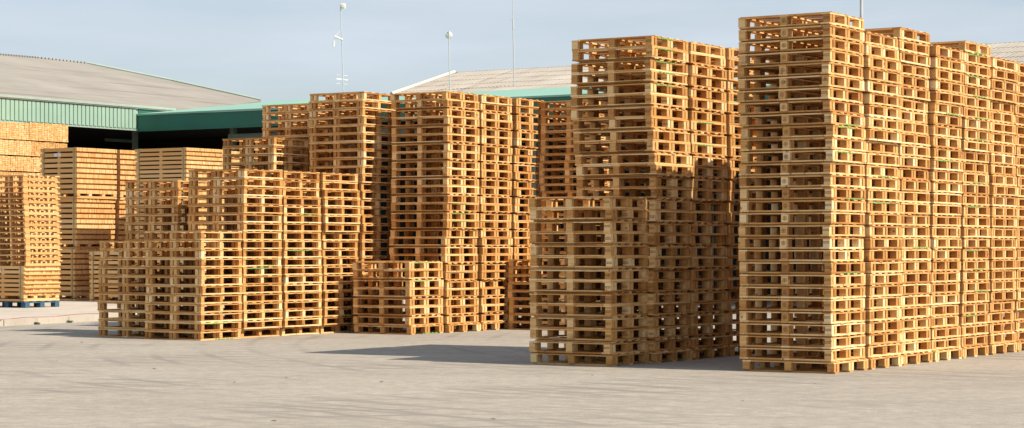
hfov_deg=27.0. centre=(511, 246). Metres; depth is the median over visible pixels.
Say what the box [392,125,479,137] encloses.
pallet
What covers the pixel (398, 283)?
pallet
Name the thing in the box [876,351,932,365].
pallet
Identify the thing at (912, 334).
pallet
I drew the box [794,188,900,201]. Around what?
pallet
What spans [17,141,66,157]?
end grain pack
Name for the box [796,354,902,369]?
pallet
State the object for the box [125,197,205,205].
pallet
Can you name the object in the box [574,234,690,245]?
pallet
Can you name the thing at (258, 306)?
pallet
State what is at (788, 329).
pallet
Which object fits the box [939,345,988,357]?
pallet
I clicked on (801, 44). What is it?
pallet
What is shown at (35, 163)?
end grain pack
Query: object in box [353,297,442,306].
pallet
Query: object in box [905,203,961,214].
pallet
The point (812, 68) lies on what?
pallet
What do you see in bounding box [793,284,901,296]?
pallet
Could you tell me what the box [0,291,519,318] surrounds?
concrete pavement
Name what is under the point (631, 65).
pallet
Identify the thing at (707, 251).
pallet
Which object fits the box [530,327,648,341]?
pallet
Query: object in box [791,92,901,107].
pallet
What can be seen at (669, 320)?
pallet
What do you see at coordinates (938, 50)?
pallet
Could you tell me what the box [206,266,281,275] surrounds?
pallet
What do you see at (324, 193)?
pallet
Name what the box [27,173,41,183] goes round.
end grain pack
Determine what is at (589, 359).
pallet
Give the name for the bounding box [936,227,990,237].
pallet
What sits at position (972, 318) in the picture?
pallet
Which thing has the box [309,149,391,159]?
pallet
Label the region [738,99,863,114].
pallet
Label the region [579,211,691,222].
pallet
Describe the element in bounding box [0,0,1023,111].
sky
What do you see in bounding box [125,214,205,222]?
pallet
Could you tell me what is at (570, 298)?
pallet
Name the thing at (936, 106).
pallet
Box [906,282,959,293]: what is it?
pallet
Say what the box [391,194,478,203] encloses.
pallet
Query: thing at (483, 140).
pallet
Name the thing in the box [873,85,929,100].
pallet
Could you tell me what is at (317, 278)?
pallet
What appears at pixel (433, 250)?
pallet
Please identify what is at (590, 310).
pallet
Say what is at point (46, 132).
end grain pack
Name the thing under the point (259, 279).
pallet
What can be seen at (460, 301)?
pallet
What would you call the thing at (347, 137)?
pallet
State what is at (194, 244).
pallet
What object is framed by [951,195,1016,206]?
pallet
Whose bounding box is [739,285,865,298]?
pallet
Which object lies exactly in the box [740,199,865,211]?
pallet
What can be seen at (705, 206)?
pallet
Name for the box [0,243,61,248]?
pallet
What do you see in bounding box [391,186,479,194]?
pallet
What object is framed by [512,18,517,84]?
antenna mast
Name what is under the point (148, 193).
pallet
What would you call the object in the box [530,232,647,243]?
pallet
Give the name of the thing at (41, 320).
kerb
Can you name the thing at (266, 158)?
pallet
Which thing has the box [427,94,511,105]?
pallet
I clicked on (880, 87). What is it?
pallet
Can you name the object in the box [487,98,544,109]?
pallet
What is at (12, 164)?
end grain pack
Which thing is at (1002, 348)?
pallet
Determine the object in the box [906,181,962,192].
pallet
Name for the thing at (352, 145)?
pallet
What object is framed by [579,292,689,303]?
pallet
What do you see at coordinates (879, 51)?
pallet
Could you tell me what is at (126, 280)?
pallet
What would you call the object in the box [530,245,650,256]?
pallet
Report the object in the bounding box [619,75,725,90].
pallet
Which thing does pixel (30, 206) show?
pallet
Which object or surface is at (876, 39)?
pallet
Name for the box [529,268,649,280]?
pallet
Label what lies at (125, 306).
pallet
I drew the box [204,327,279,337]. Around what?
pallet
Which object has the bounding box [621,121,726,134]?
pallet
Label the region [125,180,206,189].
pallet
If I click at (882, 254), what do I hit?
pallet
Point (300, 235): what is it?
pallet
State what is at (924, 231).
pallet
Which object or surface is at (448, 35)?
antenna mast
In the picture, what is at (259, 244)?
pallet
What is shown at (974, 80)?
pallet
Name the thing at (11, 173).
end grain pack
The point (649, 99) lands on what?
pallet
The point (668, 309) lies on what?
pallet
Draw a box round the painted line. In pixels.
[0,313,98,319]
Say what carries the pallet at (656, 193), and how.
on the pallet at (655, 205)
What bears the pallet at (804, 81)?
on the pallet at (813, 93)
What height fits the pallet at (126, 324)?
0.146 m
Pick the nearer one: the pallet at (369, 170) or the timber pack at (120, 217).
the pallet at (369, 170)
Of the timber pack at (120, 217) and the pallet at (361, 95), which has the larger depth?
the timber pack at (120, 217)
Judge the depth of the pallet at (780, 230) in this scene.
25.63 m
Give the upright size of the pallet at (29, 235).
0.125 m
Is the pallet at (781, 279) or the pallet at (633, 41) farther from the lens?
the pallet at (633, 41)
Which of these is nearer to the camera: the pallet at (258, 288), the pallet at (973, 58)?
the pallet at (973, 58)
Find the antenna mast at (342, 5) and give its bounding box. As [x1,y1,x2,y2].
[332,3,347,95]
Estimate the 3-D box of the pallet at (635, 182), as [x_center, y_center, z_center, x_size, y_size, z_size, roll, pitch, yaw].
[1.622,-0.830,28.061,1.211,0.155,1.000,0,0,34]
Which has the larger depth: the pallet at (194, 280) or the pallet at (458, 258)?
the pallet at (458, 258)
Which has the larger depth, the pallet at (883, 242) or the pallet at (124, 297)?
the pallet at (124, 297)
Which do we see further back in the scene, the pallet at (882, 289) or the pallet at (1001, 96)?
the pallet at (1001, 96)
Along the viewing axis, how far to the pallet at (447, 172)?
37.37 m
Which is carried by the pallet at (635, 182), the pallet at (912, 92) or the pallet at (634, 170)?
the pallet at (634, 170)
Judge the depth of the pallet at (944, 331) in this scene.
28.03 m
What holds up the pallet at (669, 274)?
on the pallet at (668, 285)
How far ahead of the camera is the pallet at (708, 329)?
28.58 m
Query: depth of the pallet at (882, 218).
26.33 m
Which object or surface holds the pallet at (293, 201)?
on the pallet at (315, 210)
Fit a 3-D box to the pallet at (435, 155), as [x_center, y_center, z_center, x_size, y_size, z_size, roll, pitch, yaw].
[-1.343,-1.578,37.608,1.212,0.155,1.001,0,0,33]
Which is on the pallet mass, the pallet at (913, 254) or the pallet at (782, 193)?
the pallet at (913, 254)
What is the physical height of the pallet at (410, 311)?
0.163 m
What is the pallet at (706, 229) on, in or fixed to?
on the pallet at (719, 240)
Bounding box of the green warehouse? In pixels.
[0,53,262,250]
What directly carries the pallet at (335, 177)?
on the pallet mass
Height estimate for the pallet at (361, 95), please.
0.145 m
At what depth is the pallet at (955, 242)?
28.04 m
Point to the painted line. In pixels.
(54, 316)
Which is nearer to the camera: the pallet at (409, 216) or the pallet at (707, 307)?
the pallet at (707, 307)
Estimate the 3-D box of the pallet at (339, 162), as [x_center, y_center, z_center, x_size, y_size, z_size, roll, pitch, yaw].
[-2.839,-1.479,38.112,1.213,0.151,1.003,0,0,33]
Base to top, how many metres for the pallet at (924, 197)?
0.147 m
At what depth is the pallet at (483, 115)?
38.18 m
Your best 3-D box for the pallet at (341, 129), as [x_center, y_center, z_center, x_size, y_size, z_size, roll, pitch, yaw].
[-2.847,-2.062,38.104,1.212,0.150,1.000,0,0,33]
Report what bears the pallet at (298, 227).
on the pallet at (300, 235)
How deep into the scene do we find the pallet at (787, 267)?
25.59 m
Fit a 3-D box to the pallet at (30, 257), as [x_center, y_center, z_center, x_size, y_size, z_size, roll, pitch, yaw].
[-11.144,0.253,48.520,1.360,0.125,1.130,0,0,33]
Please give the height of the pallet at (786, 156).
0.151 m
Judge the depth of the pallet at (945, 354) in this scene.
28.03 m
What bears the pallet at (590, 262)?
on the pallet at (571, 274)
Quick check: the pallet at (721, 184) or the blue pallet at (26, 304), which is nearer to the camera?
the pallet at (721, 184)
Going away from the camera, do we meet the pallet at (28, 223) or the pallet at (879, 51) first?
the pallet at (879, 51)
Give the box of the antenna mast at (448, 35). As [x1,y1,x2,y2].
[445,31,452,90]
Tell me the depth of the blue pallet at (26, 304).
48.13 m
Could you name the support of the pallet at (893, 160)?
on the pallet at (879, 171)
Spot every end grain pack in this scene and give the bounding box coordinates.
[0,122,29,139]
[0,139,30,155]
[0,155,29,171]
[0,171,28,183]
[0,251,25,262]
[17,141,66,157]
[19,122,67,142]
[23,157,41,172]
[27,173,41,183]
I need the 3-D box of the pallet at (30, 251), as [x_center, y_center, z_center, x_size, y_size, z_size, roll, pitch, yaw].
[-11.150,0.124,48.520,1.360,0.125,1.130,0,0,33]
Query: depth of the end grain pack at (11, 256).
57.11 m
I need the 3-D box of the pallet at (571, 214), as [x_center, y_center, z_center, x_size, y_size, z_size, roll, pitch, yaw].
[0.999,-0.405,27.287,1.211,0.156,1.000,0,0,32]
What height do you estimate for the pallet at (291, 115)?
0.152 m
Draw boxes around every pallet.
[0,175,59,181]
[0,180,59,186]
[0,186,59,192]
[0,192,59,198]
[0,198,59,203]
[0,203,60,209]
[0,209,60,214]
[0,215,60,220]
[0,220,60,226]
[0,226,60,231]
[0,232,61,237]
[0,238,61,242]
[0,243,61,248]
[0,249,61,254]
[0,254,61,259]
[0,260,62,265]
[0,300,58,307]
[97,302,183,310]
[98,267,183,275]
[98,275,183,284]
[98,284,183,293]
[98,293,163,301]
[98,310,183,319]
[98,319,182,328]
[98,328,181,337]
[99,241,162,248]
[99,258,166,266]
[100,249,185,257]
[124,223,197,231]
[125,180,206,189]
[125,189,206,197]
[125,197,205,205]
[125,206,206,214]
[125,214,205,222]
[144,240,240,248]
[144,321,241,331]
[144,330,240,340]
[145,231,241,239]
[145,249,241,257]
[145,258,242,266]
[145,267,241,276]
[145,276,242,285]
[145,294,241,303]
[145,303,242,312]
[145,312,241,321]
[146,285,242,294]
[187,213,281,222]
[188,169,282,178]
[188,178,282,187]
[188,187,282,196]
[188,195,281,204]
[188,204,282,213]
[188,222,282,230]
[204,249,281,257]
[204,301,282,310]
[204,310,282,319]
[204,319,281,328]
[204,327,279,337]
[206,240,281,248]
[206,258,281,266]
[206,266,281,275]
[206,275,281,284]
[206,284,281,293]
[222,137,308,147]
[222,146,308,155]
[222,154,308,163]
[222,162,308,171]
[244,326,318,335]
[246,214,320,222]
[246,266,321,274]
[246,283,321,291]
[247,171,319,180]
[247,197,320,205]
[247,205,320,214]
[247,223,320,231]
[247,232,320,239]
[247,240,320,248]
[247,300,321,309]
[247,308,321,318]
[247,317,321,326]
[258,257,321,265]
[262,103,324,112]
[262,111,324,120]
[262,119,331,128]
[264,274,322,283]
[265,249,321,257]
[287,215,360,223]
[287,232,357,239]
[303,172,357,181]
[303,189,359,198]
[304,198,360,206]
[309,99,395,110]
[309,108,390,118]
[309,116,396,126]
[309,124,395,135]
[309,133,391,142]
[309,141,396,150]
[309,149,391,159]
[309,166,391,175]
[310,91,390,102]
[310,158,395,167]
[353,261,442,269]
[353,270,442,278]
[353,279,443,288]
[353,288,442,297]
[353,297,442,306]
[353,306,442,315]
[353,315,442,325]
[354,324,443,334]
[389,238,476,245]
[389,246,476,254]
[390,91,478,103]
[390,229,477,237]
[390,255,477,262]
[391,99,479,109]
[391,108,478,120]
[391,134,479,143]
[391,177,478,186]
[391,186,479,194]
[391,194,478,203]
[391,203,478,211]
[391,212,478,220]
[391,220,479,228]
[391,297,478,306]
[392,116,478,126]
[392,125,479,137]
[392,143,479,153]
[392,151,479,160]
[392,160,479,169]
[392,168,479,177]
[393,323,480,332]
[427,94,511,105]
[428,111,511,122]
[429,136,511,146]
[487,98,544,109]
[487,139,540,148]
[528,196,647,208]
[529,208,648,220]
[529,220,648,232]
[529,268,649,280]
[529,280,647,292]
[529,292,649,304]
[529,339,649,353]
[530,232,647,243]
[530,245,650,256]
[530,256,648,268]
[530,304,647,316]
[530,316,647,329]
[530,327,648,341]
[530,349,649,365]
[570,82,687,99]
[571,35,688,54]
[571,59,687,77]
[571,70,687,85]
[571,93,687,108]
[571,105,687,122]
[572,46,688,62]
[572,117,689,131]
[573,129,689,143]
[573,140,690,153]
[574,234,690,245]
[575,152,691,165]
[576,164,692,176]
[576,176,692,188]
[576,187,692,199]
[577,199,691,211]
[578,222,690,233]
[578,337,690,350]
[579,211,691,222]
[579,246,692,257]
[579,269,690,280]
[579,280,689,291]
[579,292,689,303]
[579,303,689,315]
[579,314,690,327]
[579,325,690,338]
[580,257,690,268]
[580,349,692,362]
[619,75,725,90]
[619,87,726,102]
[619,98,726,112]
[619,110,725,124]
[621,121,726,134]
[621,143,726,156]
[621,279,727,290]
[621,301,726,313]
[622,132,726,145]
[622,257,727,267]
[623,155,726,167]
[624,178,726,190]
[625,166,727,178]
[625,189,726,200]
[638,268,727,279]
[638,312,727,324]
[655,234,724,245]
[657,42,724,58]
[658,52,725,67]
[659,290,727,302]
[660,223,726,234]
[660,323,727,335]
[660,335,727,347]
[661,201,725,212]
[661,212,725,223]
[661,246,726,256]
[662,346,728,359]
[737,61,863,78]
[737,86,862,102]
[738,11,863,33]
[738,24,863,42]
[738,36,863,54]
[738,49,863,66]
[738,74,864,93]
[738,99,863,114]
[738,236,863,248]
[738,249,863,260]
[739,111,864,127]
[739,161,864,175]
[739,174,864,187]
[739,211,864,223]
[739,224,864,236]
[739,261,864,273]
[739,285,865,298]
[739,297,864,310]
[739,309,865,323]
[739,346,864,360]
[740,124,865,139]
[740,136,865,151]
[740,186,865,199]
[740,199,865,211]
[740,273,865,285]
[740,322,864,335]
[740,334,865,348]
[741,149,865,163]
[742,357,867,373]
[791,67,901,83]
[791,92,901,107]
[792,80,900,95]
[792,104,900,119]
[792,225,900,236]
[792,237,901,248]
[793,116,901,130]
[793,164,898,177]
[793,176,899,189]
[793,260,902,272]
[793,272,901,284]
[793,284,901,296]
[793,296,900,308]
[793,307,900,320]
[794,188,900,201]
[794,200,900,212]
[794,213,900,224]
[794,249,900,260]
[794,319,901,332]
[794,331,901,344]
[794,343,900,357]
[795,128,901,142]
[795,152,899,166]
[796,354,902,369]
[835,43,898,60]
[837,31,897,48]
[848,340,930,353]
[850,27,929,43]
[871,50,930,66]
[871,144,930,157]
[872,155,929,168]
[872,179,930,191]
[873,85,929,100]
[873,190,929,202]
[873,202,930,214]
[873,305,929,318]
[874,109,927,123]
[874,132,929,145]
[874,214,929,225]
[874,225,929,236]
[874,249,930,259]
[874,283,930,294]
[874,294,930,306]
[874,328,930,341]
[875,271,931,283]
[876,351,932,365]
[885,39,929,54]
[888,192,961,203]
[889,124,961,137]
[889,226,960,236]
[890,237,961,248]
[903,79,964,93]
[903,101,962,115]
[903,169,961,181]
[904,45,963,60]
[904,215,960,225]
[905,56,964,72]
[905,135,960,148]
[905,158,962,170]
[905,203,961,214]
[905,293,959,304]
[905,326,960,338]
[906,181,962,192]
[906,249,960,259]
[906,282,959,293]
[907,271,959,281]
[907,348,961,361]
[919,302,988,313]
[928,40,990,55]
[935,313,988,324]
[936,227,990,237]
[937,216,989,226]
[938,117,990,130]
[938,139,989,151]
[938,183,988,194]
[939,153,1015,164]
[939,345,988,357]
[940,51,990,66]
[940,73,990,87]
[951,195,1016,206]
[951,342,1017,354]
[968,57,1016,71]
[968,89,1015,102]
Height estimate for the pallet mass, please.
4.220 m
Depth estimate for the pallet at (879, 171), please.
26.34 m
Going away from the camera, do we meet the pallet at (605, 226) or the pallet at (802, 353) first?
the pallet at (802, 353)
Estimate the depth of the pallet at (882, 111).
26.25 m
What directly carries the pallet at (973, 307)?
on the pallet at (972, 318)
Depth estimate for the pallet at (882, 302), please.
26.31 m
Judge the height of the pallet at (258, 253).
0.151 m
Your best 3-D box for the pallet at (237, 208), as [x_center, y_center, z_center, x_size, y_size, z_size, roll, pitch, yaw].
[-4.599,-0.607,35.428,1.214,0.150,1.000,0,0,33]
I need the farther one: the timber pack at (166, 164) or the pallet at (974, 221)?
the timber pack at (166, 164)
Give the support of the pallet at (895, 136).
on the pallet mass
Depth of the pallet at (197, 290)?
34.26 m
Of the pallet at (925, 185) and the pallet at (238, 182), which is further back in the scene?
the pallet at (238, 182)
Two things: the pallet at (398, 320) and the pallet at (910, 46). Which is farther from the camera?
the pallet at (398, 320)
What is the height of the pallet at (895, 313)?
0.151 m
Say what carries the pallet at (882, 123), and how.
on the pallet at (895, 136)
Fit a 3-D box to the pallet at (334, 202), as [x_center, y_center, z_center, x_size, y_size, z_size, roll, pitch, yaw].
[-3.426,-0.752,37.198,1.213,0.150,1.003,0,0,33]
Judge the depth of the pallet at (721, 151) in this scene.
28.57 m
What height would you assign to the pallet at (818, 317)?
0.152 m
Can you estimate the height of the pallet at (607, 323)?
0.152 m
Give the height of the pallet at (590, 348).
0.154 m
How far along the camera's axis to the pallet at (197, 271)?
34.27 m
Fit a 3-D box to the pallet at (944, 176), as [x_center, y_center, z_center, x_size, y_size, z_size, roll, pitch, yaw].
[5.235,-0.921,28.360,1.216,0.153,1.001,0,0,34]
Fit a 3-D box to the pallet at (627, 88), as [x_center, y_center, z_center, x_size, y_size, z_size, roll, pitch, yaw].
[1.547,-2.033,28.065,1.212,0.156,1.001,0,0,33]
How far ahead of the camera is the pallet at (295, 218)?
36.19 m
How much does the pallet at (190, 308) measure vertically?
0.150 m
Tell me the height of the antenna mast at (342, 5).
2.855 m
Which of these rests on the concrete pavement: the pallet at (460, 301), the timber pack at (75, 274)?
the timber pack at (75, 274)
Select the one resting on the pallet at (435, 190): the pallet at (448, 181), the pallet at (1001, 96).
the pallet at (448, 181)
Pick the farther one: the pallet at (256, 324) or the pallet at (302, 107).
the pallet at (302, 107)
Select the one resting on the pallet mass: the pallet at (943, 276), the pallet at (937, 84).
the pallet at (937, 84)
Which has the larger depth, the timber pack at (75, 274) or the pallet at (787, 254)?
the timber pack at (75, 274)
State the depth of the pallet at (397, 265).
36.53 m
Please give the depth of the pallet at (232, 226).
35.25 m
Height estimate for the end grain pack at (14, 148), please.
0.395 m
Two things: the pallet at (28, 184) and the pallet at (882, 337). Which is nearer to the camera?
the pallet at (882, 337)
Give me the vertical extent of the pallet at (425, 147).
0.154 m
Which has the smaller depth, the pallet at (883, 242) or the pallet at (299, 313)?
the pallet at (883, 242)
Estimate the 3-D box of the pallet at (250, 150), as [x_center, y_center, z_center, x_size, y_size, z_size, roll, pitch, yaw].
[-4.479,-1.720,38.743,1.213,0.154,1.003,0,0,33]
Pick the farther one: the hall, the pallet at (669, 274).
the hall
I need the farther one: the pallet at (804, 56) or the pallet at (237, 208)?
the pallet at (237, 208)
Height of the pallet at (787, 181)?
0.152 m
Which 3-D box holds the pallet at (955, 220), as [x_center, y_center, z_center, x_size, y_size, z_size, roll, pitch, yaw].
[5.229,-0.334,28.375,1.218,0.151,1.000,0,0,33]
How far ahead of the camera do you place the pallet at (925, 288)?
27.21 m
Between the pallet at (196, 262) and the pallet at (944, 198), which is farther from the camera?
the pallet at (196, 262)
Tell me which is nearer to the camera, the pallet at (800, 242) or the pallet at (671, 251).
the pallet at (800, 242)
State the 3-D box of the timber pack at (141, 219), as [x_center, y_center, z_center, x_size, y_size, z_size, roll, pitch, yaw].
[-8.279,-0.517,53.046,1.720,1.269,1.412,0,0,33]
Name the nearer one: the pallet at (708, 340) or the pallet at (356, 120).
the pallet at (708, 340)
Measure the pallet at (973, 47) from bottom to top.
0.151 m
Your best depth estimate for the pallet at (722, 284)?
28.56 m
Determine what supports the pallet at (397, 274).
on the pallet at (398, 283)
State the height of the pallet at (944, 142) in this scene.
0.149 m
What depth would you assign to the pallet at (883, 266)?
26.28 m
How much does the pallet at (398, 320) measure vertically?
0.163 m
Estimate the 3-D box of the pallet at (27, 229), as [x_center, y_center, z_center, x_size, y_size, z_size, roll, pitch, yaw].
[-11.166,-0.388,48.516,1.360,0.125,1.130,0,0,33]
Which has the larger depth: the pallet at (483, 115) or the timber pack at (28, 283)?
the timber pack at (28, 283)
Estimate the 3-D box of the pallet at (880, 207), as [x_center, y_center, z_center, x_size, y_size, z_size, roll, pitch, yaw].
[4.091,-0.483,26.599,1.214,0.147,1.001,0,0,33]
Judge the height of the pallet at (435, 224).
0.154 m
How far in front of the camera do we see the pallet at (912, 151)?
27.20 m
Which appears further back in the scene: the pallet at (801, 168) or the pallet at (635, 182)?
the pallet at (635, 182)
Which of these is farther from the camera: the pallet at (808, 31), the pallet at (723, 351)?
the pallet at (723, 351)
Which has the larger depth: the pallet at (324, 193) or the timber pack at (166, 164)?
the timber pack at (166, 164)
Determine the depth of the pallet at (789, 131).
25.57 m
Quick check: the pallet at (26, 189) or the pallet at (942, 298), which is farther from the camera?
the pallet at (26, 189)
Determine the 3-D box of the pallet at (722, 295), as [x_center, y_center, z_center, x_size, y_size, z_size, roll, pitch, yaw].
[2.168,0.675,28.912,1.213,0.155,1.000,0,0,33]
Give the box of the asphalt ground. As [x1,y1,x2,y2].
[0,295,1023,427]
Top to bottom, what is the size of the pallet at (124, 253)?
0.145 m
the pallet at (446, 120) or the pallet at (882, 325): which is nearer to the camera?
the pallet at (882, 325)
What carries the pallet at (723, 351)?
on the asphalt ground
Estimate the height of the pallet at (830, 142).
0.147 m
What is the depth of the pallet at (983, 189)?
28.95 m
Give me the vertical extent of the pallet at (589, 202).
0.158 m
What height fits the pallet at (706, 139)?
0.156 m
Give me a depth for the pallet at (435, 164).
37.39 m
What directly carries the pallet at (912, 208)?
on the pallet at (911, 219)
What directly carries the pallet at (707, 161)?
on the pallet at (707, 173)
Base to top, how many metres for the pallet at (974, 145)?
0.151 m
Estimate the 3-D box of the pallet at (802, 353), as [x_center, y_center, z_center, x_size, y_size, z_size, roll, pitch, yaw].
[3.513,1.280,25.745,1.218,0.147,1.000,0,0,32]
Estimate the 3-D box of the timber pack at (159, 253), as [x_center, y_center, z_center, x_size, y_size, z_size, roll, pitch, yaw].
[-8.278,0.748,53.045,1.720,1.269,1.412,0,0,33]
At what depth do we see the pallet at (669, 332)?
27.73 m
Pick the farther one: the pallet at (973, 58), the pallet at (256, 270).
the pallet at (256, 270)
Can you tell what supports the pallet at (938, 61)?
on the pallet mass
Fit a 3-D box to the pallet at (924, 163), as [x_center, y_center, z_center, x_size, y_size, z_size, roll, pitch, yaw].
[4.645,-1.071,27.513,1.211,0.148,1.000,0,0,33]
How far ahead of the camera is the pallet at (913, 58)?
27.18 m
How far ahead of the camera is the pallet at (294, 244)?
36.17 m
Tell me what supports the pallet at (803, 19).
on the pallet at (808, 31)
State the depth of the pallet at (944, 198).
28.02 m
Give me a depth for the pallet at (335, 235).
37.10 m
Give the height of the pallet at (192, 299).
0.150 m
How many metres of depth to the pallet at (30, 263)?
48.16 m
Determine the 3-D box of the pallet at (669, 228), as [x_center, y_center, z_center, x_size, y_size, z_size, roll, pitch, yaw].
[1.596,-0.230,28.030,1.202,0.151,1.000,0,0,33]
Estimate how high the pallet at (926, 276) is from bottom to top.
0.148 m
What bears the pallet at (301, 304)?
on the pallet at (299, 313)
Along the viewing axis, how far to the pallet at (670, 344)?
27.71 m
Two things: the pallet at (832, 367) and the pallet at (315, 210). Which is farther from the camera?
the pallet at (315, 210)
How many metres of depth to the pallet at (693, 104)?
28.57 m
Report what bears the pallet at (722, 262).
on the pallet at (722, 273)
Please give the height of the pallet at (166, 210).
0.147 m
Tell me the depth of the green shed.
62.35 m
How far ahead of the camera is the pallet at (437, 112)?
37.43 m
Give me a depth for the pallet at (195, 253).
34.27 m
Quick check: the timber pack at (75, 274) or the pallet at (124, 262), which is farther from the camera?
the timber pack at (75, 274)
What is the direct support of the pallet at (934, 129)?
on the pallet at (944, 142)
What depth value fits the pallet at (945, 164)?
28.02 m
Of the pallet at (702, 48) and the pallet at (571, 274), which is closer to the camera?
the pallet at (571, 274)
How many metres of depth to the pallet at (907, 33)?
27.15 m
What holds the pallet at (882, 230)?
on the pallet at (883, 242)
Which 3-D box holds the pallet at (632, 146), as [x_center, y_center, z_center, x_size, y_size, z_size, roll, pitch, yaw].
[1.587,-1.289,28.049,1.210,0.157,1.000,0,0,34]
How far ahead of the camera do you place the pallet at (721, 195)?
28.66 m
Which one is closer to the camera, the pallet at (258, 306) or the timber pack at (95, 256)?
the pallet at (258, 306)
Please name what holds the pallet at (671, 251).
on the pallet at (669, 263)
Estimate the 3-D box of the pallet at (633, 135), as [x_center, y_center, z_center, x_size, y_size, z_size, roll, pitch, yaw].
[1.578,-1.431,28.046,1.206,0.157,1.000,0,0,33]
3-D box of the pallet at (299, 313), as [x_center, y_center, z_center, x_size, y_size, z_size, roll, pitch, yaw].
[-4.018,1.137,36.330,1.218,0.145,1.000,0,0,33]
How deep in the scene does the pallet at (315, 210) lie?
36.18 m
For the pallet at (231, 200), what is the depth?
35.17 m
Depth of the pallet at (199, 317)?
34.30 m
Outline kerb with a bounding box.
[0,300,404,325]
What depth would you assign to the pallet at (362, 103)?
37.82 m
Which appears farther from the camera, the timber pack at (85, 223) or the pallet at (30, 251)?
the timber pack at (85, 223)
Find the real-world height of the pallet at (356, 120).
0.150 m
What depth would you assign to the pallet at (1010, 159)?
29.80 m
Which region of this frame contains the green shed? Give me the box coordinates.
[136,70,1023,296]
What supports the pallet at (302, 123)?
on the pallet mass
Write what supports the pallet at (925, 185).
on the pallet at (924, 197)
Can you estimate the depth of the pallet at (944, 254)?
28.04 m
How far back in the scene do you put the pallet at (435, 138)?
37.35 m
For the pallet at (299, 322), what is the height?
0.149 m
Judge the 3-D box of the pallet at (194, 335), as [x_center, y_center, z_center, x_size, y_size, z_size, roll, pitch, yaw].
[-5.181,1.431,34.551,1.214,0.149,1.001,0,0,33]
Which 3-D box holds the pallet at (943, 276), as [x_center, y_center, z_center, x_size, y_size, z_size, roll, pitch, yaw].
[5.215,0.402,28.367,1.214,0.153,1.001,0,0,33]
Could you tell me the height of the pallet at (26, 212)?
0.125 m
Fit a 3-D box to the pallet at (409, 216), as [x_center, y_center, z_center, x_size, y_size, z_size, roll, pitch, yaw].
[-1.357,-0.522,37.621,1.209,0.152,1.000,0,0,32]
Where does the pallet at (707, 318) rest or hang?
on the pallet at (708, 329)
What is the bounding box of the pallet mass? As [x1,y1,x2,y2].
[125,48,1023,355]
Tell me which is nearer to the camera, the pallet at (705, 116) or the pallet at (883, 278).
the pallet at (883, 278)
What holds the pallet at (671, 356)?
on the asphalt ground
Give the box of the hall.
[389,41,1023,97]
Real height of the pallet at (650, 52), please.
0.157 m
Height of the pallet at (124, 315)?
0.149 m
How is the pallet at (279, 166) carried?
on the pallet mass
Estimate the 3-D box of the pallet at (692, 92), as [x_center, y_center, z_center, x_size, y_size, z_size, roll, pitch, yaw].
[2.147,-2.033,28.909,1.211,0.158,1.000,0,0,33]
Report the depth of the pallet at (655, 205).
27.70 m
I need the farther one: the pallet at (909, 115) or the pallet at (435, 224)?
the pallet at (435, 224)
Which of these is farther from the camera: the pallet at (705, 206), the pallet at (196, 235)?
the pallet at (196, 235)
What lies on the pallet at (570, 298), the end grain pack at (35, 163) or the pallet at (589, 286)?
the pallet at (589, 286)
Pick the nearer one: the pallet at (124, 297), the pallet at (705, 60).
the pallet at (705, 60)
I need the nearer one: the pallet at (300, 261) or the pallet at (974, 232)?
the pallet at (974, 232)
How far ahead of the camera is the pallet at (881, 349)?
26.29 m
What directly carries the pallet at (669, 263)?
on the pallet at (669, 274)
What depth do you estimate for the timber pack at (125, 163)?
55.45 m
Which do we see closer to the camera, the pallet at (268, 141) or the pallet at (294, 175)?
the pallet at (294, 175)
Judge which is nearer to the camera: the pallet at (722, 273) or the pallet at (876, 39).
the pallet at (876, 39)
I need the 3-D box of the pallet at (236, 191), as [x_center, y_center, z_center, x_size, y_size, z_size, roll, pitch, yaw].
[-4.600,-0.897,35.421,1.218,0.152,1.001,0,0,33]
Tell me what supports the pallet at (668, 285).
on the pallet at (669, 297)
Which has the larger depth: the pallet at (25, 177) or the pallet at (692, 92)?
the pallet at (25, 177)
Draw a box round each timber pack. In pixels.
[0,266,60,300]
[40,147,116,198]
[40,249,111,300]
[41,198,115,248]
[89,251,157,301]
[91,200,136,247]
[92,150,143,199]
[135,147,223,199]
[135,200,223,247]
[135,251,223,298]
[222,151,239,191]
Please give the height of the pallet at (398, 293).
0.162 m
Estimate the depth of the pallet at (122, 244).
35.32 m
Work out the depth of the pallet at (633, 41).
27.89 m
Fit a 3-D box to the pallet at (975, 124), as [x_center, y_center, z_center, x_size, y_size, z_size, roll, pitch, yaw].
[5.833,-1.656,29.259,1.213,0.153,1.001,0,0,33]
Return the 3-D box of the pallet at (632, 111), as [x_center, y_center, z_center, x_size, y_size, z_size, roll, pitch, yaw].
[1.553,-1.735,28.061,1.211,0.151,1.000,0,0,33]
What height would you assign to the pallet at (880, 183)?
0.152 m
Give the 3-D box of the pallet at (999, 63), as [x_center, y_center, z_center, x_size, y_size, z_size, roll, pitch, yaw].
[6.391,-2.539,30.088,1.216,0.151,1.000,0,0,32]
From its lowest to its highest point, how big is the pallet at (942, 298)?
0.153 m
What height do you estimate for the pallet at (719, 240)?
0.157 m
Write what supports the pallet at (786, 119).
on the pallet at (789, 131)
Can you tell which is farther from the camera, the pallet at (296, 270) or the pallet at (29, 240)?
the pallet at (29, 240)
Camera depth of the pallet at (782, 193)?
25.56 m
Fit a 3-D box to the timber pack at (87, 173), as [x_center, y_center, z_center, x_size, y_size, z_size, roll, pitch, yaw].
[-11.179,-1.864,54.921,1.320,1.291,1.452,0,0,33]
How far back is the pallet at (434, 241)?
37.34 m
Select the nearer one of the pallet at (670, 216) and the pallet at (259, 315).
the pallet at (670, 216)
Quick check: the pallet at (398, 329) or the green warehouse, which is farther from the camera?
the green warehouse
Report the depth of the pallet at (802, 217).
25.56 m
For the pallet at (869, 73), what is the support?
on the pallet at (880, 87)
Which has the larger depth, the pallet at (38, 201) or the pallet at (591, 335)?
the pallet at (38, 201)
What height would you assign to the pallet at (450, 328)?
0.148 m
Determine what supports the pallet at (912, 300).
on the pallet at (912, 311)

